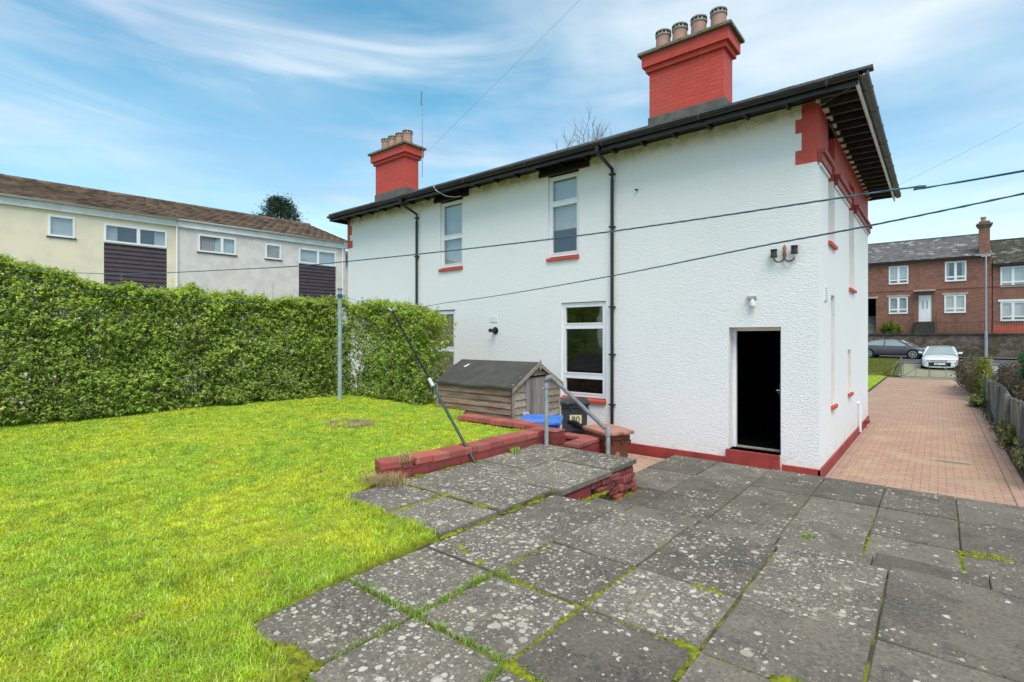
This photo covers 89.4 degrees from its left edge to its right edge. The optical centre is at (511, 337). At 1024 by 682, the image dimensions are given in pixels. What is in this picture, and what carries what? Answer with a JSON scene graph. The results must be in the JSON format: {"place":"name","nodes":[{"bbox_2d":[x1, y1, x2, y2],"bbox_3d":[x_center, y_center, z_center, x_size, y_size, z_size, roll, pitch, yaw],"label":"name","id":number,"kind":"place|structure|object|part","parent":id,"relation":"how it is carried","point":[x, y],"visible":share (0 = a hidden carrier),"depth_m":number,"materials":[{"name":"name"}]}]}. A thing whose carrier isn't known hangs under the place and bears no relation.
{"place":"outdoors","nodes":[
{"label":"outdoors","id":0,"kind":"place"},
{"bbox_2d":[0,387,520,681],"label":"lawn","id":1,"kind":"structure","parent":0,"point":[371,565],"depth_m":3.25,"materials":[{"name":"green plant"}]},
{"bbox_2d":[0,253,355,424],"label":"privet hedge","id":2,"kind":"object","parent":1,"relation":"on","point":[30,335],"visible":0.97,"depth_m":9.29,"materials":[{"name":"green plant"}]},
{"bbox_2d":[334,288,345,398],"bbox_3d":[-3.578,0.223,10.752,0.257,2.475,0.101,0,0,1],"label":"clothes pole","id":3,"kind":"object","parent":1,"relation":"on","point":[339,395],"visible":0.86,"depth_m":10.71,"materials":[{"name":"metal"}]},
{"bbox_2d":[0,272,332,302],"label":"clothes line","id":4,"kind":"object","parent":3,"relation":"attached to","point":[157,299],"visible":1,"depth_m":7.87,"materials":[{"name":"black plastic"}]},
{"bbox_2d":[342,192,1023,309],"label":"clothes line","id":5,"kind":"object","parent":3,"relation":"attached to","point":[986,201],"visible":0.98,"depth_m":1.75,"materials":[{"name":"black plastic"}]},
{"bbox_2d":[321,418,374,427],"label":"dry grass","id":6,"kind":"structure","parent":1,"relation":"on","point":[366,423],"depth_m":7.66,"materials":[{"name":"beige plant"}]},
{"bbox_2d":[341,421,364,425],"bbox_3d":[-2.397,1.319,7.704,0.660,0.074,0.660,0,0,40],"label":"drain cover","id":7,"kind":"object","parent":1,"relation":"on","point":[354,422],"visible":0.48,"depth_m":7.69,"materials":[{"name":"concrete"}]},
{"bbox_2d":[351,446,424,487],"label":"dry grass","id":8,"kind":"structure","parent":1,"relation":"on","point":[386,480],"depth_m":4.83,"materials":[{"name":"beige plant"}]},
{"bbox_2d":[342,296,457,405],"bbox_3d":[-2.515,0.299,11.003,3.201,2.426,1.330,0,0,40],"label":"privet hedge","id":9,"kind":"object","parent":1,"relation":"on","point":[400,362],"visible":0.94,"depth_m":10.56,"materials":[{"name":"green plant"}]},
{"bbox_2d":[434,359,563,419],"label":"garden shed","id":10,"kind":"structure","parent":1,"relation":"on","point":[506,389],"depth_m":8.98,"materials":[{"name":"brown wood"}]},
{"bbox_2d":[522,377,545,414],"bbox_3d":[0.431,1.425,8.911,0.081,1.430,0.760,0,0,39],"label":"door","id":11,"kind":"structure","parent":10,"relation":"in","point":[534,393],"depth_m":8.88,"materials":[{"name":"grey wood"}]},
{"bbox_2d":[345,251,347,370],"bbox_3d":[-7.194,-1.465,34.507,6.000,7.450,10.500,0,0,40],"label":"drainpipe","id":12,"kind":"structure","parent":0,"point":[346,275],"depth_m":29.93,"materials":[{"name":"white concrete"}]},
{"bbox_2d":[303,567,551,681],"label":"joint grass","id":13,"kind":"structure","parent":0,"point":[466,642],"depth_m":2.61,"materials":[{"name":"green plant"}]},
{"bbox_2d":[24,363,999,410],"bbox_3d":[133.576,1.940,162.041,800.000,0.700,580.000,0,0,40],"label":"ground","id":14,"kind":"structure","parent":0,"point":[896,373],"depth_m":31.08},
{"bbox_2d":[0,174,178,409],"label":"terraced house","id":15,"kind":"structure","parent":14,"relation":"on","point":[82,231],"depth_m":17.64,"materials":[{"name":"beige paint"}]},
{"bbox_2d":[46,214,76,239],"bbox_3d":[-14.734,-3.598,16.917,0.140,0.725,0.750,0,0,44],"label":"window","id":16,"kind":"structure","parent":15,"relation":"in","point":[58,226],"depth_m":16.94,"materials":[{"name":"white plastic"}]},
{"bbox_2d":[104,223,166,247],"bbox_3d":[-13.345,-3.585,18.370,0.120,0.630,1.830,0,0,44],"label":"window","id":17,"kind":"structure","parent":15,"relation":"in","point":[110,230],"depth_m":18.35,"materials":[{"name":"white plastic"}]},
{"bbox_2d":[148,198,346,393],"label":"terraced house","id":18,"kind":"structure","parent":14,"relation":"on","point":[209,238],"depth_m":21.55,"materials":[{"name":"white paint"}]},
{"bbox_2d":[197,234,236,255],"bbox_3d":[-11.521,-3.587,20.216,0.150,0.705,1.420,0,0,44],"label":"window","id":19,"kind":"structure","parent":18,"relation":"in","point":[218,245],"depth_m":20.25,"materials":[{"name":"white plastic"}]},
{"bbox_2d":[264,243,281,260],"bbox_3d":[-10.041,-3.567,21.734,0.150,0.665,0.720,0,0,44],"label":"window","id":20,"kind":"structure","parent":18,"relation":"in","point":[272,251],"depth_m":21.76,"materials":[{"name":"white plastic"}]},
{"bbox_2d":[299,248,335,266],"bbox_3d":[-8.700,-3.565,23.129,0.120,0.650,1.710,0,0,44],"label":"window","id":21,"kind":"structure","parent":18,"relation":"in","point":[308,256],"depth_m":23.10,"materials":[{"name":"white plastic"}]},
{"bbox_2d":[256,191,307,221],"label":"conifer tree","id":22,"kind":"object","parent":14,"relation":"on","point":[276,206],"visible":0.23,"depth_m":44.24,"materials":[{"name":"green plant"}]},
{"bbox_2d":[375,414,564,484],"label":"garden wall","id":23,"kind":"structure","parent":14,"relation":"on","point":[434,460],"depth_m":5.84,"materials":[{"name":"red brick"}]},
{"bbox_2d":[540,106,610,153],"bbox_3d":[5.788,-7.116,35.242,14.949,18.800,15.576,0,0,40],"label":"bare tree","id":24,"kind":"object","parent":14,"relation":"on","point":[596,138],"visible":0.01,"depth_m":36.58,"materials":[{"name":"brown plant"}]},
{"bbox_2d":[562,484,590,500],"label":"patio edge wall","id":25,"kind":"structure","parent":14,"relation":"on","point":[582,493],"depth_m":4.88,"materials":[{"name":"red paint"}]},
{"bbox_2d":[564,432,599,452],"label":"stepped wall","id":26,"kind":"structure","parent":14,"relation":"on","point":[584,442],"depth_m":6.60,"materials":[{"name":"red brick"}]},
{"bbox_2d":[327,6,900,476],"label":"white house","id":27,"kind":"structure","parent":14,"relation":"on","point":[699,358],"depth_m":9.89,"materials":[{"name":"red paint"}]},
{"bbox_2d":[420,91,422,176],"bbox_3d":[-2.623,-5.868,15.011,0.074,2.456,0.225,0,0,-19],"label":"tv aerial","id":28,"kind":"object","parent":27,"relation":"attached to","point":[422,131],"visible":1,"depth_m":14.99,"materials":[{"name":"metal"}]},
{"bbox_2d":[422,310,454,388],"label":"window","id":29,"kind":"structure","parent":27,"relation":"in","point":[451,348],"depth_m":13.62,"materials":[{"name":"white plastic"}]},
{"bbox_2d":[438,199,462,271],"bbox_3d":[-1.533,-2.620,13.398,0.870,1.800,0.226,0,0,40],"label":"window","id":30,"kind":"structure","parent":27,"relation":"in","point":[452,212],"depth_m":13.51,"materials":[{"name":"white plastic"}]},
{"bbox_2d":[546,171,578,261],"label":"window","id":31,"kind":"structure","parent":27,"relation":"in","point":[564,191],"depth_m":11.35,"materials":[{"name":"white plastic"}]},
{"bbox_2d":[560,301,605,404],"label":"window","id":32,"kind":"structure","parent":27,"relation":"in","point":[583,326],"depth_m":11.20,"materials":[{"name":"white plastic"}]},
{"bbox_2d":[747,296,756,306],"bbox_3d":[4.014,-0.595,8.674,0.140,0.190,0.109,0,0,40],"label":"wall light","id":33,"kind":"object","parent":27,"relation":"attached to","point":[752,303],"visible":1,"depth_m":8.63,"materials":[{"name":"plastic"}]},
{"bbox_2d":[776,331,780,448],"bbox_3d":[4.727,0.890,8.998,0.111,1.980,0.700,0,0,39],"label":"door","id":34,"kind":"structure","parent":27,"relation":"in","point":[780,331],"depth_m":8.71,"materials":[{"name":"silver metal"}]},
{"bbox_2d":[770,244,797,262],"bbox_3d":[4.387,-1.355,8.341,0.420,0.291,0.124,0,0,40],"label":"wall light","id":35,"kind":"object","parent":27,"relation":"attached to","point":[794,249],"visible":1,"depth_m":8.35,"materials":[{"name":"black metal"}]},
{"bbox_2d":[828,241,837,249],"bbox_3d":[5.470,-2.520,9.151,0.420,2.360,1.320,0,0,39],"label":"window sill","id":36,"kind":"structure","parent":27,"relation":"in","point":[830,243],"depth_m":8.95,"materials":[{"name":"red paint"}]},
{"bbox_2d":[831,403,837,409],"bbox_3d":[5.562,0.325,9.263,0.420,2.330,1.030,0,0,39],"label":"window sill","id":37,"kind":"structure","parent":27,"relation":"in","point":[834,406],"depth_m":9.06,"materials":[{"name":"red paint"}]},
{"bbox_2d":[889,146,975,189],"bbox_3d":[11.644,-5.170,8.544,8.902,3.945,0.005,0,0,40],"label":"overhead wire","id":38,"kind":"object","parent":27,"relation":"attached to","point":[933,167],"visible":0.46,"depth_m":10.86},
{"bbox_2d":[628,377,1023,506],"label":"driveway edging","id":39,"kind":"object","parent":14,"relation":"on","point":[1013,478],"visible":0.39,"depth_m":9.77,"materials":[{"name":"brown brick"}]},
{"bbox_2d":[882,363,899,376],"bbox_3d":[21.509,1.878,29.339,0.871,0.863,0.080,0,0,40],"label":"side brace","id":40,"kind":"object","parent":14,"relation":"on","point":[891,375],"visible":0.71,"depth_m":29.30,"materials":[{"name":"metal"}]},
{"bbox_2d":[900,357,901,377],"bbox_3d":[21.664,1.715,28.796,0.110,1.190,0.120,0,0,40],"label":"gate post","id":41,"kind":"object","parent":14,"relation":"on","point":[901,367],"visible":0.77,"depth_m":28.74,"materials":[{"name":"grey metal"}]},
{"bbox_2d":[903,359,928,376],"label":"gate","id":42,"kind":"structure","parent":41,"relation":"attached to","point":[913,369],"depth_m":28.50,"materials":[{"name":"grey metal"}]},
{"bbox_2d":[885,377,961,380],"bbox_3d":[22.529,2.275,28.116,3.600,0.070,0.450,0,0,40],"label":"gate threshold","id":43,"kind":"object","parent":14,"relation":"on","point":[924,378],"visible":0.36,"depth_m":28.05,"materials":[{"name":"concrete"}]},
{"bbox_2d":[868,333,1023,359],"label":"retaining wall","id":44,"kind":"structure","parent":14,"relation":"on","point":[1005,346],"depth_m":37.21,"materials":[{"name":"stone"}]},
{"bbox_2d":[937,321,984,332],"bbox_3d":[32.719,-0.740,37.695,2.660,0.900,0.029,0,0,40],"label":"railing","id":45,"kind":"object","parent":44,"relation":"on","point":[946,322],"visible":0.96,"depth_m":37.93,"materials":[{"name":"metal"}]},
{"bbox_2d":[996,320,1023,332],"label":"railing","id":46,"kind":"object","parent":44,"relation":"on","point":[1011,321],"visible":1,"depth_m":36.16,"materials":[{"name":"metal"}]},
{"bbox_2d":[950,354,997,393],"bbox_3d":[18.846,1.521,21.049,1.561,1.724,9.883,0,0,40],"label":"shrub","id":47,"kind":"object","parent":14,"relation":"on","point":[964,371],"visible":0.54,"depth_m":19.98,"materials":[{"name":"brown plant"}]},
{"bbox_2d":[981,255,990,358],"bbox_3d":[33.460,-2.115,36.503,0.500,7.350,0.200,0,0,40],"label":"lamp post","id":48,"kind":"object","parent":14,"relation":"on","point":[985,340],"visible":0.87,"depth_m":36.45,"materials":[{"name":"metal"}]},
{"bbox_2d":[982,374,1023,448],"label":"board fence","id":49,"kind":"object","parent":14,"relation":"on","point":[1004,405],"visible":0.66,"depth_m":12.44,"materials":[{"name":"grey wood"}]},
{"bbox_2d":[991,358,1023,401],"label":"shrub","id":50,"kind":"object","parent":14,"relation":"on","point":[1009,380],"visible":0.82,"depth_m":13.62,"materials":[{"name":"brown plant"}]},
{"bbox_2d":[1012,349,1023,383],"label":"shrub","id":51,"kind":"object","parent":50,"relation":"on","point":[1020,358],"visible":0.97,"depth_m":12.41,"materials":[{"name":"green plant"}]},
{"bbox_3d":[23.717,1.715,27.104,0.110,1.190,0.120,0,0,39],"label":"gate post","id":52,"kind":"object","parent":14,"relation":"on","visible":0},
{"bbox_2d":[930,360,961,377],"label":"gate","id":53,"kind":"structure","parent":52,"relation":"attached to","point":[943,367],"depth_m":27.63,"materials":[{"name":"grey metal"}]},
{"bbox_2d":[0,0,1023,250],"label":"sky","id":54,"kind":"structure","parent":0,"point":[229,105],"materials":[{"name":"blue"}]},
{"bbox_2d":[1,170,1023,273],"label":"clothes line","id":55,"kind":"object","parent":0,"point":[918,187],"visible":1,"depth_m":1.70,"materials":[{"name":"black plastic"}]},
{"bbox_2d":[567,420,585,434],"bbox_3d":[1.075,1.744,7.560,0.565,1.032,0.308,0,0,62],"label":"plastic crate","id":56,"kind":"object","parent":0,"point":[577,425],"visible":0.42,"depth_m":7.60,"materials":[{"name":"black plastic"}]},
{"bbox_2d":[303,465,962,681],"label":"patio bedding","id":57,"kind":"object","parent":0,"point":[873,642],"visible":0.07,"depth_m":3.00,"materials":[{"name":"soil"}]},
{"bbox_2d":[591,465,637,500],"bbox_3d":[1.023,1.567,5.455,0.213,0.294,0.965,0,0,40],"label":"broken brickwork","id":58,"kind":"object","parent":57,"relation":"on","point":[619,484],"visible":0.77,"depth_m":5.46,"materials":[{"name":"red brick"}]},
{"bbox_2d":[251,443,1023,681],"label":"patio","id":59,"kind":"structure","parent":0,"point":[805,609],"depth_m":2.95,"materials":[{"name":"grey stone"}]},
{"bbox_2d":[388,307,475,462],"bbox_3d":[-0.987,0.490,6.178,1.692,1.771,0.063,0,0,44],"label":"clothes prop","id":60,"kind":"object","parent":59,"relation":"on","point":[429,379],"visible":0.98,"depth_m":6.09,"materials":[{"name":"grey metal"}]},
{"bbox_2d":[506,447,520,453],"bbox_3d":[0.007,1.322,6.112,0.244,0.077,0.238,0,0,-13],"label":"weed","id":61,"kind":"object","parent":59,"relation":"on","point":[515,450],"visible":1,"depth_m":6.09,"materials":[{"name":"green plant"}]},
{"bbox_2d":[544,375,610,454],"bbox_3d":[0.778,1.366,6.280,0.890,1.787,0.071,0,0,32],"label":"handrail","id":62,"kind":"object","parent":59,"relation":"on","point":[575,400],"visible":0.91,"depth_m":6.39,"materials":[{"name":"metal"}]},
{"bbox_2d":[267,459,1016,681],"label":"joint moss","id":63,"kind":"object","parent":59,"relation":"on","point":[304,665],"visible":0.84,"depth_m":2.42,"materials":[{"name":"green plant"}]},
{"bbox_2d":[799,530,814,538],"bbox_3d":[2.490,1.671,4.385,0.135,0.039,0.140,0,0,5],"label":"weed","id":64,"kind":"object","parent":59,"relation":"on","point":[808,535],"visible":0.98,"depth_m":4.38,"materials":[{"name":"green plant"}]},
{"bbox_2d":[628,378,1016,505],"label":"driveway","id":65,"kind":"structure","parent":0,"point":[921,424],"depth_m":10.60,"materials":[{"name":"brick"}]},
{"bbox_2d":[520,414,562,428],"bbox_3d":[0.446,1.725,7.780,0.617,1.067,0.736,0,0,9],"label":"box","id":66,"kind":"object","parent":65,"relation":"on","point":[555,421],"visible":0.22,"depth_m":7.58,"materials":[{"name":"blue plastic"}]},
{"bbox_2d":[560,397,590,432],"bbox_3d":[1.189,1.720,9.935,0.567,1.077,0.725,0,0,2],"label":"wheelie bin","id":67,"kind":"object","parent":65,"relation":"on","point":[571,409],"visible":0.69,"depth_m":9.67,"materials":[{"name":"black plastic"}]},
{"bbox_2d":[583,423,633,457],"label":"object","id":68,"kind":"object","parent":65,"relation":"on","point":[619,438],"visible":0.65,"depth_m":6.69,"materials":[{"name":"brown brick"}]},
{"bbox_2d":[931,458,970,464],"bbox_3d":[7.914,2.244,9.326,0.550,0.028,0.060,0,0,40],"label":"wood offcut","id":69,"kind":"object","parent":65,"relation":"on","point":[949,461],"visible":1,"depth_m":9.30,"materials":[{"name":"wood"}]},
{"bbox_2d":[868,375,884,387],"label":"front grass","id":70,"kind":"structure","parent":0,"point":[877,378],"depth_m":26.58,"materials":[{"name":"green plant"}]},
{"bbox_2d":[868,358,897,373],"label":"verge grass","id":71,"kind":"structure","parent":0,"point":[881,365],"depth_m":31.88,"materials":[{"name":"green plant"}]},
{"bbox_2d":[898,363,955,377],"bbox_3d":[25.444,1.995,31.220,3.150,0.489,6.150,0,0,40],"label":"crossing apron","id":72,"kind":"object","parent":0,"point":[933,372],"visible":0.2,"depth_m":30.83,"materials":[{"name":"concrete"}]},
{"bbox_2d":[918,346,962,368],"bbox_3d":[27.153,1.304,32.783,2.126,1.533,4.404,0,0,41],"label":"parked car","id":73,"kind":"object","parent":72,"relation":"on","point":[932,353],"visible":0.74,"depth_m":31.63,"materials":[{"name":"white paint"}]},
{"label":"windows","id":74,"kind":"part","parent":73,"relation":"part of","materials":[{"name":"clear glass"}]},
{"bbox_2d":[902,376,956,378],"bbox_3d":[23.128,2.252,28.529,3.200,0.001,0.950,0,0,40],"label":"crossing","id":75,"kind":"object","parent":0,"point":[930,377],"depth_m":28.91,"materials":[{"name":"concrete"}]},
{"bbox_2d":[877,357,1018,365],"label":"road","id":76,"kind":"structure","parent":0,"point":[994,362],"depth_m":34.37,"materials":[{"name":"grey asphalt"}]},
{"bbox_2d":[868,339,925,358],"bbox_3d":[27.912,0.870,37.896,2.126,1.443,4.674,0,0,-44],"label":"parked car","id":77,"kind":"object","parent":76,"relation":"on","point":[878,348],"visible":0.6,"depth_m":37.26,"materials":[{"name":"grey paint"}]},
{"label":"windows","id":78,"kind":"part","parent":77,"relation":"part of","materials":[{"name":"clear glass"}]},
{"bbox_2d":[970,391,1023,481],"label":"planting strip","id":79,"kind":"object","parent":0,"point":[1021,472],"visible":0.33,"depth_m":10.79,"materials":[{"name":"soil"}]},
{"bbox_2d":[966,393,986,407],"bbox_3d":[15.157,2.063,16.852,0.568,0.476,1.801,0,0,40],"label":"shrub","id":80,"kind":"object","parent":79,"relation":"on","point":[976,400],"visible":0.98,"depth_m":16.67,"materials":[{"name":"green plant"}]},
{"bbox_2d":[974,354,993,399],"bbox_3d":[16.608,1.500,18.184,0.590,1.885,1.694,0,0,40],"label":"shrub","id":81,"kind":"object","parent":79,"relation":"on","point":[983,368],"visible":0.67,"depth_m":18.02,"materials":[{"name":"green plant"}]},
{"bbox_2d":[969,390,1012,450],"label":"leaf litter","id":82,"kind":"object","parent":79,"relation":"on","point":[992,427],"visible":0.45,"depth_m":12.74,"materials":[{"name":"brown plant"}]},
{"bbox_2d":[995,420,1015,444],"bbox_3d":[10.518,2.070,11.002,0.304,0.614,1.693,0,0,40],"label":"shrub","id":83,"kind":"object","parent":79,"relation":"on","point":[1008,433],"visible":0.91,"depth_m":10.70,"materials":[{"name":"green plant"}]},
{"bbox_2d":[1010,435,1023,468],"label":"shrub","id":84,"kind":"object","parent":79,"relation":"on","point":[1018,455],"visible":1,"depth_m":8.94,"materials":[{"name":"green plant"}]},
{"bbox_2d":[992,366,1019,379],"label":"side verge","id":85,"kind":"structure","parent":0,"point":[996,367],"depth_m":30.68,"materials":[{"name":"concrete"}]},
{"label":"front garden soil","id":86,"kind":"structure","parent":0,"visible":0},
{"bbox_2d":[877,319,903,333],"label":"shrub","id":87,"kind":"object","parent":86,"relation":"on","point":[893,327],"visible":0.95,"depth_m":40.97,"materials":[{"name":"green plant"}]},
{"bbox_2d":[868,217,994,333],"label":"brick house","id":88,"kind":"structure","parent":86,"relation":"on","point":[920,285],"depth_m":40.61,"materials":[{"name":"red brick"}]},
{"bbox_2d":[888,265,908,284],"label":"window","id":89,"kind":"structure","parent":88,"relation":"in","point":[897,273],"depth_m":41.69,"materials":[{"name":"white plastic"}]},
{"bbox_2d":[889,297,908,313],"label":"window","id":90,"kind":"structure","parent":88,"relation":"in","point":[897,305],"depth_m":41.69,"materials":[{"name":"white plastic"}]},
{"bbox_2d":[919,295,931,321],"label":"door","id":91,"kind":"structure","parent":88,"relation":"in","point":[925,301],"depth_m":40.65,"materials":[{"name":"white plastic"}]},
{"bbox_2d":[944,294,966,312],"bbox_3d":[33.849,-2.537,39.513,1.330,1.405,0.140,0,0,39],"label":"window","id":92,"kind":"structure","parent":88,"relation":"in","point":[952,303],"depth_m":39.51,"materials":[{"name":"white plastic"}]},
{"bbox_2d":[945,261,966,281],"bbox_3d":[33.875,-5.027,39.498,1.330,1.545,0.150,0,0,39],"label":"window","id":93,"kind":"structure","parent":88,"relation":"in","point":[947,276],"depth_m":39.47,"materials":[{"name":"white plastic"}]},
{"bbox_2d":[990,237,1023,332],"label":"brick house","id":94,"kind":"structure","parent":86,"relation":"on","point":[1008,281],"depth_m":37.82,"materials":[{"name":"red brick"}]},
{"bbox_2d":[1000,266,1023,286],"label":"window","id":95,"kind":"structure","parent":94,"relation":"in","point":[1011,275],"depth_m":37.47,"materials":[{"name":"white plastic"}]},
{"bbox_2d":[1000,301,1023,320],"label":"window","id":96,"kind":"structure","parent":94,"relation":"in","point":[1014,308],"depth_m":37.47,"materials":[{"name":"white plastic"}]}
]}

